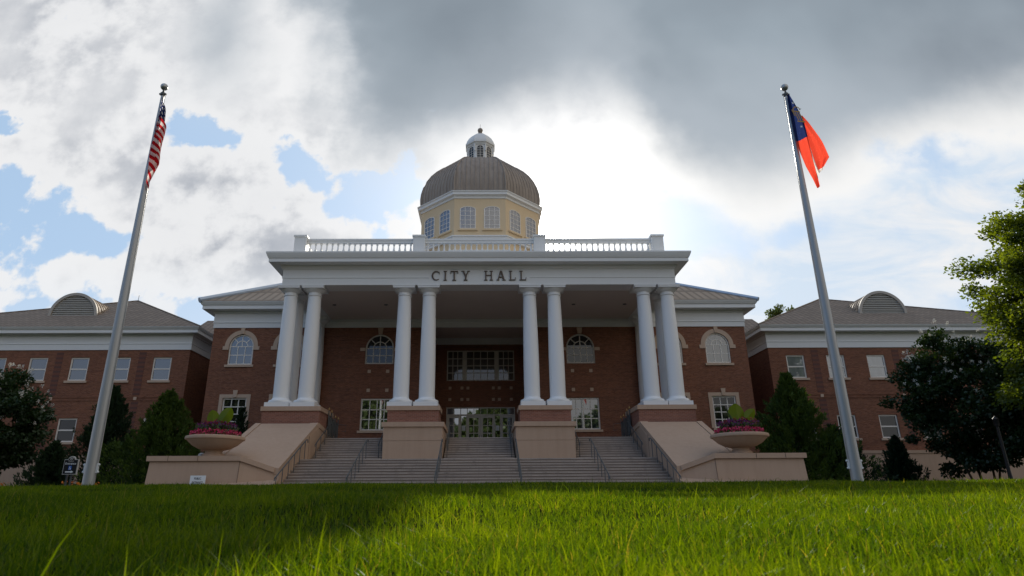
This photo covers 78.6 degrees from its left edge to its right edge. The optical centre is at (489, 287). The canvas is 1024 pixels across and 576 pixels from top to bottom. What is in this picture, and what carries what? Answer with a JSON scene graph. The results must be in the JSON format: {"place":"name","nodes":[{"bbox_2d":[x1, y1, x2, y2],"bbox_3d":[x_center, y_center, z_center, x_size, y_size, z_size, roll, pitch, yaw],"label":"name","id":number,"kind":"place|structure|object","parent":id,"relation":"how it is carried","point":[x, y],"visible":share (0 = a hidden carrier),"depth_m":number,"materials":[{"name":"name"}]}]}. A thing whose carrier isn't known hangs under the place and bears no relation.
{"place":"outdoors","nodes":[
{"label":"outdoors","id":0,"kind":"place"},
{"bbox_2d":[0,476,1023,575],"bbox_3d":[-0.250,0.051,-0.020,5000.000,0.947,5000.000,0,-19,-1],"label":"lawn","id":1,"kind":"structure","parent":0,"point":[436,524],"depth_m":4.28,"materials":[{"name":"plant"}]},
{"bbox_2d":[0,362,56,474],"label":"crape myrtle","id":2,"kind":"object","parent":1,"relation":"on","point":[17,403],"visible":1,"depth_m":34.38,"materials":[{"name":"green plant"}]},
{"bbox_2d":[1,439,76,485],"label":"juniper","id":3,"kind":"object","parent":1,"relation":"on","point":[50,460],"visible":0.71,"depth_m":32.09,"materials":[{"name":"green plant"}]},
{"bbox_2d":[62,456,79,485],"bbox_3d":[-13.501,6.173,20.084,0.450,1.469,0.276,0,-19,-1],"label":"direction sign","id":4,"kind":"object","parent":1,"relation":"on","point":[71,466],"visible":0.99,"depth_m":20.10,"materials":[{"name":"black metal"}]},
{"bbox_2d":[54,385,138,484],"bbox_3d":[-21.621,8.842,35.408,5.040,6.848,5.564,0,-19,-1],"label":"juniper","id":5,"kind":"object","parent":1,"relation":"on","point":[118,422],"visible":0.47,"depth_m":35.17,"materials":[{"name":"green plant"}]},
{"bbox_2d":[81,83,167,484],"bbox_3d":[-11.334,-0.754,19.687,0.397,13.482,0.397,-14,-23,35],"label":"flagpole","id":6,"kind":"object","parent":1,"relation":"on","point":[90,471],"visible":0.84,"depth_m":18.75,"materials":[{"name":"metal"}]},
{"bbox_2d":[146,97,165,189],"bbox_3d":[-11.179,-4.925,21.015,0.342,3.600,0.486,9,-21,-25],"label":"flag","id":7,"kind":"object","parent":6,"relation":"attached to","point":[156,145],"visible":1,"depth_m":20.81,"materials":[{"name":"fabric"}]},
{"bbox_2d":[74,387,204,484],"bbox_3d":[-17.200,8.486,33.638,7.222,6.106,7.286,6,-20,-17],"label":"juniper","id":8,"kind":"object","parent":1,"relation":"on","point":[162,429],"visible":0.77,"depth_m":32.31,"materials":[{"name":"green plant"}]},
{"bbox_2d":[189,475,205,483],"bbox_3d":[-12.573,8.645,26.762,0.660,1.170,0.078,0,-19,-1],"label":"public entrance sign","id":9,"kind":"object","parent":1,"relation":"on","point":[198,479],"visible":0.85,"depth_m":26.87,"materials":[{"name":"white metal"}]},
{"bbox_2d":[145,423,333,484],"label":"stair side wall","id":10,"kind":"structure","parent":1,"relation":"on","point":[260,454],"depth_m":27.64,"materials":[{"name":"stone"}]},
{"bbox_2d":[185,434,245,455],"bbox_3d":[-12.524,7.226,28.394,2.570,0.925,2.570,0,-19,-1],"label":"flower bowl","id":11,"kind":"object","parent":10,"relation":"on","point":[213,444],"visible":0.94,"depth_m":27.72,"materials":[{"name":"stone"}]},
{"bbox_2d":[189,428,241,435],"bbox_3d":[-12.545,6.726,28.571,2.304,0.556,2.282,0,-19,-1],"label":"begonia plant","id":12,"kind":"object","parent":11,"relation":"in","point":[198,431],"visible":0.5,"depth_m":27.88,"materials":[{"name":"pink plant"}]},
{"bbox_2d":[195,418,239,434],"bbox_3d":[-12.552,6.463,28.655,1.926,0.978,1.891,0,-19,-1],"label":"petunia plant","id":13,"kind":"object","parent":11,"relation":"in","point":[214,424],"visible":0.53,"depth_m":28.21,"materials":[{"name":"purple plant"}]},
{"bbox_2d":[207,407,233,425],"bbox_3d":[-12.380,6.174,28.602,1.310,1.350,0.320,-6,-19,15],"label":"elephant ear plant","id":14,"kind":"object","parent":11,"relation":"on","point":[226,414],"visible":0.76,"depth_m":28.60,"materials":[{"name":"green plant"}]},
{"bbox_2d":[234,406,249,433],"bbox_3d":[-15.814,9.638,38.842,2.274,4.689,2.071,-18,-25,41],"label":"juniper","id":15,"kind":"object","parent":1,"relation":"on","point":[241,422],"visible":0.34,"depth_m":39.13,"materials":[{"name":"green plant"}]},
{"bbox_2d":[282,437,673,483],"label":"entrance stairs","id":16,"kind":"structure","parent":1,"relation":"on","point":[479,460],"depth_m":30.10,"materials":[{"name":"concrete"}]},
{"bbox_2d":[274,439,307,483],"bbox_3d":[-9.207,8.331,29.021,0.056,2.954,4.775,0,-19,-1],"label":"handrail","id":17,"kind":"object","parent":16,"relation":"on","point":[289,461],"visible":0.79,"depth_m":29.07,"materials":[{"name":"black metal"}]},
{"bbox_2d":[315,423,331,458],"bbox_3d":[-9.182,8.452,34.393,0.056,2.390,3.325,0,-19,-1],"label":"handrail","id":18,"kind":"object","parent":16,"relation":"on","point":[321,436],"visible":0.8,"depth_m":34.09,"materials":[{"name":"black metal"}]},
{"bbox_2d":[345,439,368,481],"bbox_3d":[-6.157,8.324,29.053,0.056,2.954,4.775,0,-19,-1],"label":"handrail","id":19,"kind":"object","parent":16,"relation":"on","point":[359,461],"visible":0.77,"depth_m":29.23,"materials":[{"name":"black metal"}]},
{"bbox_2d":[378,434,382,457],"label":"handrail","id":20,"kind":"object","parent":16,"relation":"on","point":[381,445],"visible":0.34,"depth_m":33.34,"materials":[{"name":"black metal"}]},
{"bbox_2d":[434,439,442,482],"bbox_3d":[-2.388,8.315,29.091,0.056,2.954,4.775,0,-19,-1],"label":"handrail","id":21,"kind":"object","parent":16,"relation":"on","point":[439,460],"visible":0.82,"depth_m":29.38,"materials":[{"name":"black metal"}]},
{"bbox_2d":[508,422,511,457],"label":"handrail","id":22,"kind":"object","parent":16,"relation":"on","point":[510,439],"visible":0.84,"depth_m":33.90,"materials":[{"name":"black metal"}]},
{"bbox_2d":[515,438,521,481],"bbox_3d":[1.332,8.306,29.129,0.056,2.954,4.775,0,-19,-1],"label":"handrail","id":23,"kind":"object","parent":16,"relation":"on","point":[519,469],"visible":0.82,"depth_m":29.30,"materials":[{"name":"black metal"}]},
{"bbox_2d":[575,431,579,455],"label":"handrail","id":24,"kind":"object","parent":16,"relation":"on","point":[579,442],"visible":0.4,"depth_m":33.38,"materials":[{"name":"black metal"}]},
{"bbox_2d":[589,438,609,482],"bbox_3d":[5.102,8.296,29.168,0.056,2.954,4.775,0,-19,-1],"label":"handrail","id":25,"kind":"object","parent":16,"relation":"on","point":[600,459],"visible":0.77,"depth_m":29.33,"materials":[{"name":"black metal"}]},
{"bbox_2d":[627,421,642,456],"bbox_3d":[8.017,8.410,34.569,0.056,2.390,3.325,0,-19,-1],"label":"handrail","id":26,"kind":"object","parent":16,"relation":"on","point":[637,436],"visible":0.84,"depth_m":34.20,"materials":[{"name":"black metal"}]},
{"bbox_2d":[649,438,681,481],"bbox_3d":[8.152,8.289,29.199,0.056,2.954,4.775,0,-19,-1],"label":"handrail","id":27,"kind":"object","parent":16,"relation":"on","point":[662,460],"visible":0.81,"depth_m":29.28,"materials":[{"name":"black metal"}]},
{"bbox_2d":[0,128,1023,485],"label":"city hall","id":28,"kind":"structure","parent":1,"relation":"on","point":[478,312],"depth_m":44.07,"materials":[{"name":"brick"}]},
{"bbox_2d":[0,358,6,371],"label":"window","id":29,"kind":"structure","parent":28,"relation":"in","point":[2,360],"depth_m":46.46,"materials":[{"name":"beige paint"}]},
{"bbox_2d":[25,358,47,382],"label":"window","id":30,"kind":"structure","parent":28,"relation":"in","point":[39,365],"depth_m":46.36,"materials":[{"name":"grey glass"}]},
{"bbox_2d":[55,418,76,443],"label":"window","id":31,"kind":"structure","parent":28,"relation":"in","point":[65,426],"depth_m":44.92,"materials":[{"name":"white glass"}]},
{"bbox_2d":[63,358,89,382],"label":"window","id":32,"kind":"structure","parent":28,"relation":"in","point":[79,366],"depth_m":46.32,"materials":[{"name":"grey glass"}]},
{"bbox_2d":[114,358,130,382],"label":"window","id":33,"kind":"structure","parent":28,"relation":"in","point":[122,368],"depth_m":46.35,"materials":[{"name":"grey glass"}]},
{"bbox_2d":[147,357,171,382],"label":"window","id":34,"kind":"structure","parent":28,"relation":"in","point":[161,365],"depth_m":46.38,"materials":[{"name":"grey glass"}]},
{"bbox_2d":[217,390,250,429],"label":"window","id":35,"kind":"structure","parent":28,"relation":"in","point":[235,400],"depth_m":42.77,"materials":[{"name":"beige paint"}]},
{"bbox_2d":[222,328,259,366],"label":"window","id":36,"kind":"structure","parent":28,"relation":"in","point":[241,348],"depth_m":43.99,"materials":[{"name":"glass"}]},
{"bbox_2d":[271,334,303,366],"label":"window","id":37,"kind":"structure","parent":28,"relation":"in","point":[274,347],"depth_m":43.99,"materials":[{"name":"beige paint"}]},
{"bbox_2d":[327,407,345,437],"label":"iron gate","id":38,"kind":"structure","parent":28,"relation":"attached to","point":[334,429],"depth_m":37.16,"materials":[{"name":"grey metal"}]},
{"bbox_2d":[357,399,390,432],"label":"window","id":39,"kind":"structure","parent":28,"relation":"in","point":[373,411],"depth_m":42.61,"materials":[{"name":"glass"}]},
{"bbox_2d":[360,328,394,363],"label":"window","id":40,"kind":"structure","parent":28,"relation":"in","point":[380,349],"depth_m":44.06,"materials":[{"name":"glass"}]},
{"bbox_2d":[424,217,435,238],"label":"drum window","id":41,"kind":"structure","parent":28,"relation":"in","point":[429,225],"depth_m":57.43,"materials":[{"name":"blue glass"}]},
{"bbox_2d":[437,210,450,236],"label":"drum window","id":42,"kind":"structure","parent":28,"relation":"in","point":[444,223],"depth_m":56.01,"materials":[{"name":"glass"}]},
{"bbox_2d":[447,416,460,437],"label":"door","id":43,"kind":"structure","parent":28,"relation":"in","point":[455,427],"depth_m":47.42,"materials":[{"name":"beige paint"}]},
{"bbox_2d":[458,206,477,230],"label":"drum window","id":44,"kind":"structure","parent":28,"relation":"in","point":[467,213],"depth_m":55.20,"materials":[{"name":"grey glass"}]},
{"bbox_2d":[467,416,480,436],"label":"door","id":45,"kind":"structure","parent":28,"relation":"in","point":[473,422],"depth_m":47.43,"materials":[{"name":"beige paint"}]},
{"bbox_2d":[447,351,513,380],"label":"triple window","id":46,"kind":"structure","parent":28,"relation":"in","point":[461,365],"depth_m":48.94,"materials":[{"name":"glass"}]},
{"bbox_2d":[446,407,514,437],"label":"transom window","id":47,"kind":"structure","parent":28,"relation":"in","point":[450,411],"depth_m":47.82,"materials":[{"name":"glass"}]},
{"bbox_2d":[481,416,494,436],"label":"door","id":48,"kind":"structure","parent":28,"relation":"in","point":[487,422],"depth_m":47.45,"materials":[{"name":"beige paint"}]},
{"bbox_2d":[482,206,501,230],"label":"drum window","id":49,"kind":"structure","parent":28,"relation":"in","point":[491,213],"depth_m":55.21,"materials":[{"name":"grey glass"}]},
{"bbox_2d":[501,416,513,437],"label":"door","id":50,"kind":"structure","parent":28,"relation":"in","point":[504,419],"depth_m":47.47,"materials":[{"name":"beige paint"}]},
{"bbox_2d":[508,210,522,236],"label":"drum window","id":51,"kind":"structure","parent":28,"relation":"in","point":[515,223],"depth_m":56.07,"materials":[{"name":"grey glass"}]},
{"bbox_2d":[525,217,535,237],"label":"drum window","id":52,"kind":"structure","parent":28,"relation":"in","point":[530,224],"depth_m":57.54,"materials":[{"name":"grey glass"}]},
{"bbox_2d":[564,327,599,362],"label":"window","id":53,"kind":"structure","parent":28,"relation":"in","point":[579,348],"depth_m":44.21,"materials":[{"name":"grey glass"}]},
{"bbox_2d":[567,398,602,431],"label":"window","id":54,"kind":"structure","parent":28,"relation":"in","point":[585,411],"depth_m":42.76,"materials":[{"name":"glass"}]},
{"bbox_2d":[613,407,631,436],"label":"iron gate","id":55,"kind":"structure","parent":28,"relation":"attached to","point":[625,427],"depth_m":37.32,"materials":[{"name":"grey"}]},
{"bbox_2d":[654,332,687,365],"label":"window","id":56,"kind":"structure","parent":28,"relation":"in","point":[680,336],"depth_m":44.28,"materials":[{"name":"beige paint"}]},
{"bbox_2d":[660,392,690,399],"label":"window","id":57,"kind":"structure","parent":28,"relation":"in","point":[687,394],"depth_m":43.09,"materials":[{"name":"beige paint"}]},
{"bbox_2d":[699,326,735,364],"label":"window","id":58,"kind":"structure","parent":28,"relation":"in","point":[716,345],"depth_m":44.33,"materials":[{"name":"white glass"}]},
{"bbox_2d":[708,388,739,429],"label":"window","id":59,"kind":"structure","parent":28,"relation":"in","point":[719,402],"depth_m":43.04,"materials":[{"name":"beige paint"}]},
{"bbox_2d":[786,355,809,379],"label":"window","id":60,"kind":"structure","parent":28,"relation":"in","point":[795,363],"depth_m":46.88,"materials":[{"name":"grey glass"}]},
{"bbox_2d":[826,355,850,379],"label":"window","id":61,"kind":"structure","parent":28,"relation":"in","point":[827,356],"depth_m":46.88,"materials":[{"name":"white glass"}]},
{"bbox_2d":[837,415,862,439],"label":"window","id":62,"kind":"structure","parent":28,"relation":"in","point":[838,416],"depth_m":45.52,"materials":[{"name":"beige paint"}]},
{"bbox_2d":[866,355,889,379],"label":"window","id":63,"kind":"structure","parent":28,"relation":"in","point":[876,363],"depth_m":46.94,"materials":[{"name":"white glass"}]},
{"bbox_2d":[878,415,904,439],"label":"window","id":64,"kind":"structure","parent":28,"relation":"in","point":[888,423],"depth_m":45.53,"materials":[{"name":"white glass"}]},
{"bbox_2d":[625,421,808,482],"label":"stair side wall","id":65,"kind":"structure","parent":1,"relation":"on","point":[692,451],"depth_m":27.79,"materials":[{"name":"stone"}]},
{"bbox_2d":[710,431,768,452],"bbox_3d":[11.475,7.168,28.639,2.570,0.925,2.570,0,-19,-1],"label":"flower bowl","id":66,"kind":"object","parent":65,"relation":"on","point":[742,442],"visible":0.9,"depth_m":27.96,"materials":[{"name":"stone"}]},
{"bbox_2d":[716,416,758,431],"bbox_3d":[11.488,6.406,28.893,1.951,0.946,1.916,0,-19,-1],"label":"petunia plant","id":67,"kind":"object","parent":66,"relation":"in","point":[733,422],"visible":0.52,"depth_m":28.46,"materials":[{"name":"purple plant"}]},
{"bbox_2d":[713,425,763,433],"bbox_3d":[11.445,6.657,28.807,2.249,0.584,2.232,0,-19,-1],"label":"begonia plant","id":68,"kind":"object","parent":66,"relation":"in","point":[747,428],"visible":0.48,"depth_m":28.10,"materials":[{"name":"pink plant"}]},
{"bbox_2d":[726,403,754,420],"bbox_3d":[11.615,6.076,28.911,1.332,1.466,0.242,-2,-19,5],"label":"elephant ear plant","id":69,"kind":"object","parent":66,"relation":"on","point":[735,410],"visible":0.79,"depth_m":28.99,"materials":[{"name":"green plant"}]},
{"bbox_2d":[764,304,793,319],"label":"tree","id":70,"kind":"object","parent":1,"relation":"on","point":[776,311],"visible":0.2,"depth_m":79.12,"materials":[{"name":"green plant"}]},
{"bbox_2d":[754,371,882,481],"bbox_3d":[16.991,7.887,33.483,7.526,7.171,8.000,0,-19,-1],"label":"juniper","id":71,"kind":"object","parent":1,"relation":"on","point":[794,425],"visible":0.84,"depth_m":33.11,"materials":[{"name":"green plant"}]},
{"bbox_2d":[781,84,863,480],"bbox_3d":[10.425,-0.805,19.909,0.397,13.484,0.397,-14,-23,35],"label":"flagpole","id":72,"kind":"object","parent":1,"relation":"on","point":[854,464],"visible":0.88,"depth_m":19.09,"materials":[{"name":"metal"}]},
{"bbox_2d":[787,94,828,187],"bbox_3d":[10.926,-5.005,21.287,1.150,3.600,0.359,0,-19,-1],"label":"flag","id":73,"kind":"object","parent":72,"relation":"attached to","point":[813,151],"visible":1,"depth_m":21.20,"materials":[{"name":"fabric"}]},
{"bbox_2d":[806,423,898,480],"bbox_3d":[19.351,9.492,34.133,4.623,4.219,5.090,0,-19,-1],"label":"juniper","id":74,"kind":"object","parent":1,"relation":"on","point":[874,472],"visible":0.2,"depth_m":33.37,"materials":[{"name":"green plant"}]},
{"bbox_2d":[877,434,935,481],"bbox_3d":[24.910,10.802,37.567,3.318,3.988,3.548,0,-19,-1],"label":"juniper","id":75,"kind":"object","parent":1,"relation":"on","point":[899,461],"visible":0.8,"depth_m":37.42,"materials":[{"name":"green plant"}]},
{"bbox_2d":[877,318,1023,479],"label":"crape myrtle","id":76,"kind":"object","parent":1,"relation":"on","point":[947,372],"visible":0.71,"depth_m":35.72,"materials":[{"name":"green plant"}]},
{"bbox_2d":[943,180,1023,410],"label":"leafy tree","id":77,"kind":"object","parent":1,"relation":"on","point":[1005,314],"visible":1,"depth_m":31.22,"materials":[{"name":"green plant"}]},
{"bbox_2d":[949,334,1023,463],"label":"crape myrtle","id":78,"kind":"object","parent":1,"relation":"on","point":[1009,415],"visible":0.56,"depth_m":33.17,"materials":[{"name":"green plant"}]},
{"bbox_2d":[992,416,1012,478],"bbox_3d":[22.095,7.232,26.795,0.260,3.440,0.260,0,-19,-1],"label":"lamp post","id":79,"kind":"object","parent":1,"relation":"on","point":[995,420],"visible":0.81,"depth_m":26.90,"materials":[{"name":"black metal"}]},
{"bbox_2d":[0,0,1023,324],"label":"sky","id":80,"kind":"structure","parent":0,"point":[317,119],"materials":[{"name":"white"}]}
]}

